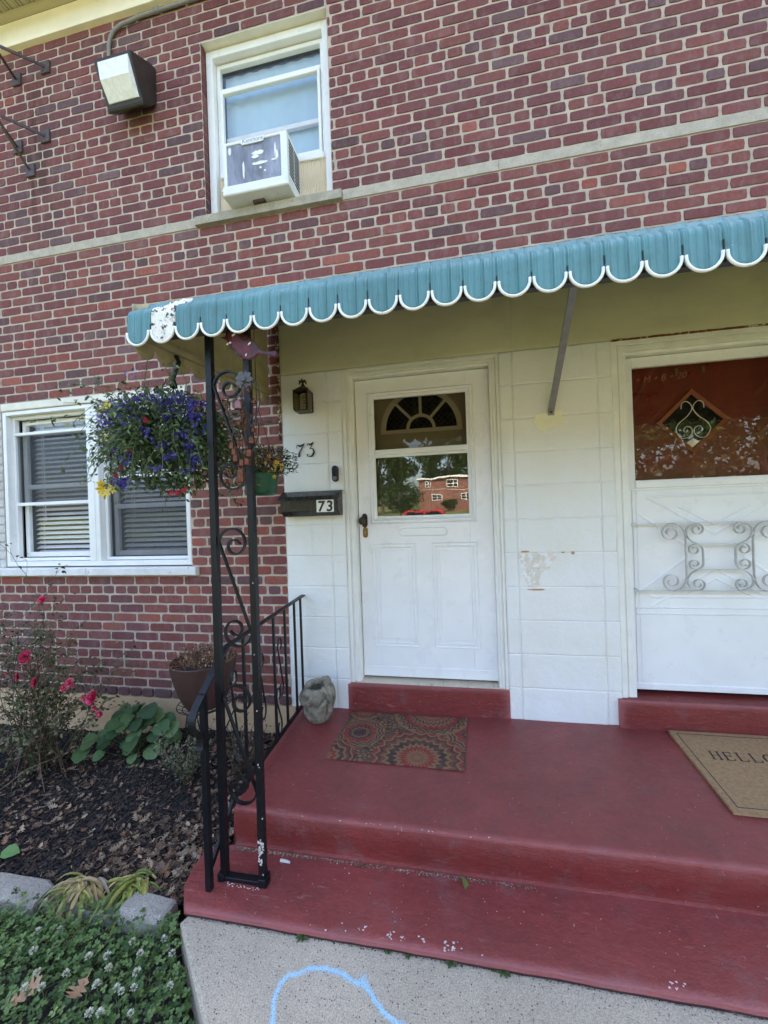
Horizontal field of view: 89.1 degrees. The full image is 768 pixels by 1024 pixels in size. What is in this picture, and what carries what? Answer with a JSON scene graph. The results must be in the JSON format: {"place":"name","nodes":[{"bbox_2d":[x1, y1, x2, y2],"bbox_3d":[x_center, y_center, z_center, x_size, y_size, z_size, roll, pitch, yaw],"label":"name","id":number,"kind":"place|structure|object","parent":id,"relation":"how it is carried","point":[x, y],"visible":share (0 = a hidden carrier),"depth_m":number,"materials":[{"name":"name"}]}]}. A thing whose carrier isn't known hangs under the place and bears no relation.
{"place":"outdoors","nodes":[
{"label":"outdoors","id":0,"kind":"place"},
{"bbox_2d":[0,884,195,1023],"bbox_3d":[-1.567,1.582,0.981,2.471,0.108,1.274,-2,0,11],"label":"clover lawn","id":1,"kind":"structure","parent":0,"point":[179,988],"depth_m":1.35,"materials":[{"name":"green plant"}]},
{"bbox_2d":[4,972,41,1007],"bbox_3d":[-1.159,1.550,1.260,0.071,0.036,0.083,-2,0,11],"label":"oak leaf","id":2,"kind":"object","parent":1,"relation":"on","point":[22,996],"visible":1,"depth_m":1.26,"materials":[{"name":"brown plant"}]},
{"bbox_2d":[20,982,29,1010],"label":"clover flower","id":3,"kind":"object","parent":1,"relation":"on","point":[26,984],"visible":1,"depth_m":1.27,"materials":[{"name":"white plant"}]},
{"bbox_2d":[0,872,54,916],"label":"edging block","id":4,"kind":"object","parent":1,"relation":"on","point":[32,886],"depth_m":1.61,"materials":[{"name":"concrete"}]},
{"bbox_2d":[29,946,37,969],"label":"clover flower","id":5,"kind":"object","parent":1,"relation":"on","point":[32,948],"visible":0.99,"depth_m":1.38,"materials":[{"name":"white plant"}]},
{"bbox_2d":[33,967,40,982],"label":"clover flower","id":6,"kind":"object","parent":1,"relation":"on","point":[36,970],"visible":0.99,"depth_m":1.31,"materials":[{"name":"white plant"}]},
{"bbox_2d":[37,982,45,1009],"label":"clover flower","id":7,"kind":"object","parent":1,"relation":"on","point":[39,986],"visible":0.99,"depth_m":1.27,"materials":[{"name":"white plant"}]},
{"bbox_2d":[62,968,69,990],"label":"clover flower","id":8,"kind":"object","parent":1,"relation":"on","point":[66,970],"visible":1,"depth_m":1.31,"materials":[{"name":"white plant"}]},
{"bbox_2d":[65,973,89,997],"bbox_3d":[-0.990,1.542,1.269,0.058,0.034,0.089,-2,0,11],"label":"oak leaf","id":9,"kind":"object","parent":1,"relation":"on","point":[75,992],"visible":1,"depth_m":1.27,"materials":[{"name":"brown plant"}]},
{"bbox_2d":[41,893,126,929],"bbox_3d":[-1.201,1.640,1.582,0.342,0.169,0.103,-2,0,11],"label":"edging block","id":10,"kind":"object","parent":1,"relation":"on","point":[106,921],"depth_m":1.53,"materials":[{"name":"concrete"}]},
{"bbox_2d":[84,951,92,976],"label":"clover flower","id":11,"kind":"object","parent":1,"relation":"on","point":[89,954],"visible":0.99,"depth_m":1.35,"materials":[{"name":"white plant"}]},
{"bbox_2d":[84,1007,93,1023],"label":"clover flower","id":12,"kind":"object","parent":1,"relation":"on","point":[88,1011],"visible":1,"depth_m":1.21,"materials":[{"name":"white plant"}]},
{"bbox_2d":[91,978,100,1007],"bbox_3d":[-0.933,1.567,1.267,0.028,0.089,0.027,-2,0,11],"label":"clover flower","id":13,"kind":"object","parent":1,"relation":"on","point":[97,981],"visible":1,"depth_m":1.27,"materials":[{"name":"white plant"}]},
{"bbox_2d":[95,1006,104,1022],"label":"clover flower","id":14,"kind":"object","parent":1,"relation":"on","point":[99,1010],"visible":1,"depth_m":1.20,"materials":[{"name":"white plant"}]},
{"bbox_2d":[103,951,111,967],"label":"clover flower","id":15,"kind":"object","parent":1,"relation":"on","point":[105,954],"visible":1,"depth_m":1.35,"materials":[{"name":"white plant"}]},
{"bbox_2d":[104,963,112,988],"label":"clover flower","id":16,"kind":"object","parent":1,"relation":"on","point":[108,965],"visible":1,"depth_m":1.32,"materials":[{"name":"white plant"}]},
{"bbox_2d":[112,982,120,1010],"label":"clover flower","id":17,"kind":"object","parent":1,"relation":"on","point":[117,985],"visible":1,"depth_m":1.27,"materials":[{"name":"white plant"}]},
{"bbox_2d":[117,987,124,1009],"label":"clover flower","id":18,"kind":"object","parent":1,"relation":"on","point":[120,989],"visible":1,"depth_m":1.25,"materials":[{"name":"white plant"}]},
{"bbox_2d":[127,1008,133,1023],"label":"clover flower","id":19,"kind":"object","parent":1,"relation":"on","point":[129,1011],"visible":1,"depth_m":1.19,"materials":[{"name":"white plant"}]},
{"bbox_2d":[130,982,137,1010],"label":"clover flower","id":20,"kind":"object","parent":1,"relation":"on","point":[132,986],"visible":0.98,"depth_m":1.26,"materials":[{"name":"white plant"}]},
{"bbox_2d":[132,966,140,979],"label":"clover flower","id":21,"kind":"object","parent":1,"relation":"on","point":[135,970],"visible":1,"depth_m":1.30,"materials":[{"name":"white plant"}]},
{"bbox_2d":[136,949,143,961],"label":"clover flower","id":22,"kind":"object","parent":1,"relation":"on","point":[139,951],"visible":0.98,"depth_m":1.36,"materials":[{"name":"white plant"}]},
{"bbox_2d":[117,892,178,940],"bbox_3d":[-0.919,1.621,1.522,0.209,0.192,0.103,-2,0,11],"label":"edging block","id":23,"kind":"object","parent":1,"relation":"on","point":[158,907],"depth_m":1.50,"materials":[{"name":"concrete"}]},
{"bbox_2d":[160,934,167,954],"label":"clover flower","id":24,"kind":"object","parent":1,"relation":"on","point":[163,935],"visible":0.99,"depth_m":1.40,"materials":[{"name":"white plant"}]},
{"bbox_2d":[166,981,173,1002],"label":"clover flower","id":25,"kind":"object","parent":1,"relation":"on","point":[170,983],"visible":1,"depth_m":1.26,"materials":[{"name":"white plant"}]},
{"bbox_2d":[169,949,175,968],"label":"clover flower","id":26,"kind":"object","parent":1,"relation":"on","point":[170,954],"visible":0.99,"depth_m":1.36,"materials":[{"name":"white plant"}]},
{"bbox_2d":[0,0,767,733],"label":"brick row house","id":27,"kind":"structure","parent":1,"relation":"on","point":[592,548],"depth_m":2.50,"materials":[{"name":"red brick"}]},
{"bbox_2d":[0,114,50,177],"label":"iron bracket","id":28,"kind":"object","parent":27,"relation":"attached to","point":[45,137],"visible":1,"depth_m":2.95,"materials":[{"name":"black metal"}]},
{"bbox_2d":[0,45,50,87],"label":"iron bracket","id":29,"kind":"object","parent":27,"relation":"attached to","point":[44,70],"visible":1,"depth_m":2.94,"materials":[{"name":"black metal"}]},
{"bbox_2d":[0,385,199,575],"bbox_3d":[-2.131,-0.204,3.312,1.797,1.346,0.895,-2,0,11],"label":"window","id":30,"kind":"structure","parent":27,"relation":"in","point":[68,523],"depth_m":3.07,"materials":[{"name":"white plastic"}]},
{"bbox_2d":[94,50,156,114],"bbox_3d":[-1.785,-2.974,2.699,0.287,0.371,0.229,-2,0,11],"label":"flood light","id":31,"kind":"object","parent":27,"relation":"attached to","point":[127,79],"visible":1,"depth_m":2.64,"materials":[{"name":"brown metal"}]},
{"bbox_2d":[107,0,197,55],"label":"conduit","id":32,"kind":"object","parent":27,"relation":"attached to","point":[156,10],"visible":0.73,"depth_m":2.78,"materials":[{"name":"grey metal"}]},
{"bbox_2d":[253,198,266,204],"bbox_3d":[-0.829,-2.071,2.616,0.080,0.020,0.052,-2,0,11],"label":"wood shim","id":33,"kind":"object","parent":27,"relation":"on","point":[259,201],"visible":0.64,"depth_m":2.60,"materials":[{"name":"wood"}]},
{"bbox_2d":[194,7,342,228],"bbox_3d":[-0.766,-2.650,2.863,1.056,1.288,0.535,-2,0,11],"label":"window","id":34,"kind":"structure","parent":27,"relation":"in","point":[272,77],"depth_m":2.75,"materials":[{"name":"white plastic"}]},
{"bbox_2d":[223,130,299,208],"bbox_3d":[-0.819,-2.259,2.628,0.460,0.355,0.222,-2,0,11],"label":"air conditioner","id":35,"kind":"object","parent":34,"relation":"in","point":[266,167],"visible":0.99,"depth_m":2.54,"materials":[{"name":"white metal"}]},
{"bbox_2d":[292,379,313,413],"bbox_3d":[-0.517,-0.750,2.524,0.099,0.216,0.134,-2,0,11],"label":"wall lantern","id":36,"kind":"object","parent":27,"relation":"attached to","point":[304,392],"depth_m":2.50,"materials":[{"name":"brown metal"}]},
{"bbox_2d":[296,442,314,456],"bbox_3d":[-0.521,-0.412,2.590,0.127,0.100,0.003,-2,0,11],"label":"house number","id":37,"kind":"object","parent":27,"relation":"attached to","point":[311,444],"visible":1,"depth_m":2.59,"materials":[{"name":"black plastic"}]},
{"bbox_2d":[278,490,342,516],"bbox_3d":[-0.473,-0.054,2.529,0.404,0.163,0.120,-2,0,11],"label":"mailbox","id":38,"kind":"object","parent":27,"relation":"attached to","point":[313,503],"visible":1,"depth_m":2.49,"materials":[{"name":"black metal"}]},
{"bbox_2d":[332,465,338,481],"bbox_3d":[-0.317,-0.250,2.542,0.040,0.105,0.032,-2,0,11],"label":"doorbell","id":39,"kind":"object","parent":27,"relation":"attached to","point":[335,473],"visible":1,"depth_m":2.53,"materials":[{"name":"black plastic"}]},
{"bbox_2d":[374,393,468,515],"bbox_3d":[0.279,0.084,2.626,0.884,2.030,0.050,-2,0,11],"label":"entry door","id":40,"kind":"structure","parent":27,"relation":"in","point":[428,484],"depth_m":2.62,"materials":[{"name":"clear glass"}]},
{"bbox_2d":[354,368,498,680],"bbox_3d":[0.260,0.094,2.510,0.874,1.968,0.101,-2,0,11],"label":"storm door","id":41,"kind":"structure","parent":27,"relation":"in","point":[428,581],"depth_m":2.52,"materials":[{"name":"white metal"}]},
{"bbox_2d":[126,210,767,415],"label":"awning","id":42,"kind":"object","parent":27,"relation":"attached to","point":[165,332],"visible":0.98,"depth_m":1.32,"materials":[{"name":"teal paint"}]},
{"bbox_2d":[30,355,271,512],"bbox_3d":[-0.947,-0.380,1.778,0.847,0.757,0.868,-2,0,-12],"label":"hanging basket","id":43,"kind":"object","parent":42,"relation":"hanging from","point":[177,445],"visible":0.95,"depth_m":1.61,"materials":[{"name":"green plant"}]},
{"bbox_2d":[228,329,299,495],"bbox_3d":[-0.677,-0.585,2.155,0.405,0.985,0.340,-2,0,11],"label":"hanging pot","id":44,"kind":"object","parent":42,"relation":"hanging from","point":[267,480],"visible":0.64,"depth_m":2.10,"materials":[{"name":"green plastic"}]},
{"bbox_2d":[626,345,767,694],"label":"storm door","id":45,"kind":"structure","parent":27,"relation":"in","point":[700,545],"depth_m":2.24,"materials":[{"name":"white metal"}]},
{"bbox_2d":[631,357,767,480],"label":"entry door","id":46,"kind":"structure","parent":27,"relation":"in","point":[712,421],"depth_m":2.30,"materials":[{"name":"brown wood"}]},
{"bbox_2d":[184,681,767,1019],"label":"porch","id":47,"kind":"object","parent":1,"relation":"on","point":[628,855],"visible":0.96,"depth_m":1.53,"materials":[{"name":"paint"}]},
{"bbox_2d":[204,328,269,889],"bbox_3d":[-0.595,0.369,1.546,0.210,2.197,0.055,-2,0,11],"label":"ornamental post","id":48,"kind":"object","parent":47,"relation":"on","point":[260,880],"visible":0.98,"depth_m":1.55,"materials":[{"name":"black metal"}]},
{"bbox_2d":[220,329,277,482],"bbox_3d":[-0.502,-0.423,1.463,0.230,0.620,0.032,-2,0,11],"label":"wind chime","id":49,"kind":"object","parent":48,"relation":"hanging from","point":[243,346],"visible":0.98,"depth_m":1.47,"materials":[{"name":"orange metal"}]},
{"bbox_2d":[187,595,304,891],"bbox_3d":[-0.620,1.012,2.026,0.040,0.912,1.178,-2,0,9],"label":"porch railing","id":50,"kind":"object","parent":47,"relation":"on","point":[200,704],"visible":0.86,"depth_m":1.75,"materials":[{"name":"black metal"}]},
{"bbox_2d":[280,858,289,863],"bbox_3d":[-0.412,1.455,1.625,0.044,0.013,0.012,-2,0,15],"label":"chalk stub","id":51,"kind":"object","parent":47,"relation":"on","point":[284,861],"visible":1,"depth_m":1.62,"materials":[{"name":"white"}]},
{"bbox_2d":[299,675,335,723],"bbox_3d":[-0.401,1.148,2.416,0.204,0.292,0.217,-2,0,11],"label":"stone statue","id":52,"kind":"object","parent":47,"relation":"on","point":[317,697],"visible":1,"depth_m":2.35,"materials":[{"name":"grey stone"}]},
{"bbox_2d":[325,711,466,770],"bbox_3d":[0.099,1.271,2.208,0.742,0.009,0.488,-2,0,11],"label":"doormat","id":53,"kind":"object","parent":47,"relation":"on","point":[435,742],"visible":1,"depth_m":2.16,"materials":[{"name":"multicoloured fabric"}]},
{"bbox_2d":[462,876,468,890],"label":"green leaf","id":54,"kind":"object","parent":47,"relation":"on","point":[465,882],"visible":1,"depth_m":1.51,"materials":[{"name":"green plant"}]},
{"bbox_2d":[668,730,767,817],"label":"doormat","id":55,"kind":"object","parent":47,"relation":"on","point":[732,769],"visible":1,"depth_m":1.86,"materials":[{"name":"beige fabric"}]},
{"bbox_2d":[0,724,275,904],"bbox_3d":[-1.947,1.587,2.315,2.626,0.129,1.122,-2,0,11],"label":"mulch","id":56,"kind":"object","parent":0,"point":[60,853],"visible":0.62,"depth_m":2.07,"materials":[{"name":"black wood"}]},
{"bbox_2d":[0,844,19,858],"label":"broad leaf","id":57,"kind":"object","parent":56,"relation":"on","point":[10,850],"visible":1,"depth_m":1.78,"materials":[{"name":"green plant"}]},
{"bbox_2d":[36,872,109,942],"bbox_3d":[-1.271,1.570,1.566,0.356,0.084,0.208,-2,0,11],"label":"strap leaved plant","id":58,"kind":"object","parent":56,"relation":"on","point":[81,885],"visible":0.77,"depth_m":1.59,"materials":[{"name":"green plant"}]},
{"bbox_2d":[0,543,148,793],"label":"rose bush","id":59,"kind":"object","parent":56,"relation":"on","point":[37,721],"visible":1,"depth_m":2.35,"materials":[{"name":"green plant"}]},
{"bbox_2d":[78,868,161,950],"bbox_3d":[-1.062,1.562,1.549,0.376,0.086,0.249,-2,0,11],"label":"strap leaved plant","id":60,"kind":"object","parent":56,"relation":"on","point":[127,886],"visible":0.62,"depth_m":1.59,"materials":[{"name":"green plant"}]},
{"bbox_2d":[71,701,181,769],"bbox_3d":[-1.592,1.411,2.558,0.642,0.352,0.447,-2,0,11],"label":"broad leaved plant","id":61,"kind":"object","parent":56,"relation":"on","point":[123,720],"visible":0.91,"depth_m":2.46,"materials":[{"name":"green plant"}]},
{"bbox_2d":[0,723,274,901],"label":"leaf litter","id":62,"kind":"object","parent":56,"relation":"on","point":[162,867],"visible":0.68,"depth_m":1.91,"materials":[{"name":"brown plant"}]},
{"bbox_2d":[152,718,215,783],"bbox_3d":[-1.112,1.349,2.208,0.345,0.362,0.415,-2,0,11],"label":"shrub","id":63,"kind":"object","parent":56,"relation":"on","point":[188,771],"visible":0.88,"depth_m":2.17,"materials":[{"name":"green plant"}]},
{"bbox_2d":[176,692,236,780],"bbox_3d":[-1.067,1.384,2.337,0.316,0.488,0.332,-2,0,11],"label":"plant stand","id":64,"kind":"object","parent":56,"relation":"on","point":[209,712],"visible":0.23,"depth_m":2.25,"materials":[{"name":"black metal"}]},
{"bbox_2d":[165,639,239,711],"bbox_3d":[-1.082,0.978,2.350,0.412,0.349,0.434,-2,0,-41],"label":"flower pot","id":65,"kind":"object","parent":64,"relation":"on","point":[189,671],"visible":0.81,"depth_m":2.25,"materials":[{"name":"brown ceramic"}]},
{"bbox_2d":[216,712,271,775],"bbox_3d":[-0.810,1.343,2.257,0.334,0.331,0.288,-2,0,42],"label":"shrub","id":66,"kind":"object","parent":56,"relation":"on","point":[239,765],"visible":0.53,"depth_m":2.22,"materials":[{"name":"green plant"}]},
{"bbox_2d":[180,916,767,1023],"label":"sidewalk","id":67,"kind":"structure","parent":0,"point":[234,972],"depth_m":1.20,"materials":[{"name":"concrete"}]},
{"bbox_2d":[296,934,308,942],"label":"weed","id":68,"kind":"object","parent":67,"relation":"on","point":[299,937],"visible":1,"depth_m":1.36,"materials":[{"name":"green plant"}]},
{"bbox_2d":[269,965,405,1023],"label":"chalk drawing","id":69,"kind":"object","parent":67,"relation":"on","point":[292,974],"visible":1,"depth_m":1.22},
{"bbox_2d":[445,960,457,968],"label":"weed","id":70,"kind":"object","parent":67,"relation":"on","point":[450,963],"visible":1,"depth_m":1.26,"materials":[{"name":"green plant"}]},
{"bbox_2d":[191,917,762,1019],"bbox_3d":[0.326,1.467,1.255,2.132,0.002,0.022,-2,0,11],"label":"crack debris","id":71,"kind":"object","parent":67,"relation":"on","point":[462,966],"visible":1,"depth_m":1.27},
{"bbox_2d":[492,970,510,978],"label":"weed","id":72,"kind":"object","parent":67,"relation":"on","point":[506,973],"visible":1,"depth_m":1.23,"materials":[{"name":"green plant"}]}
]}

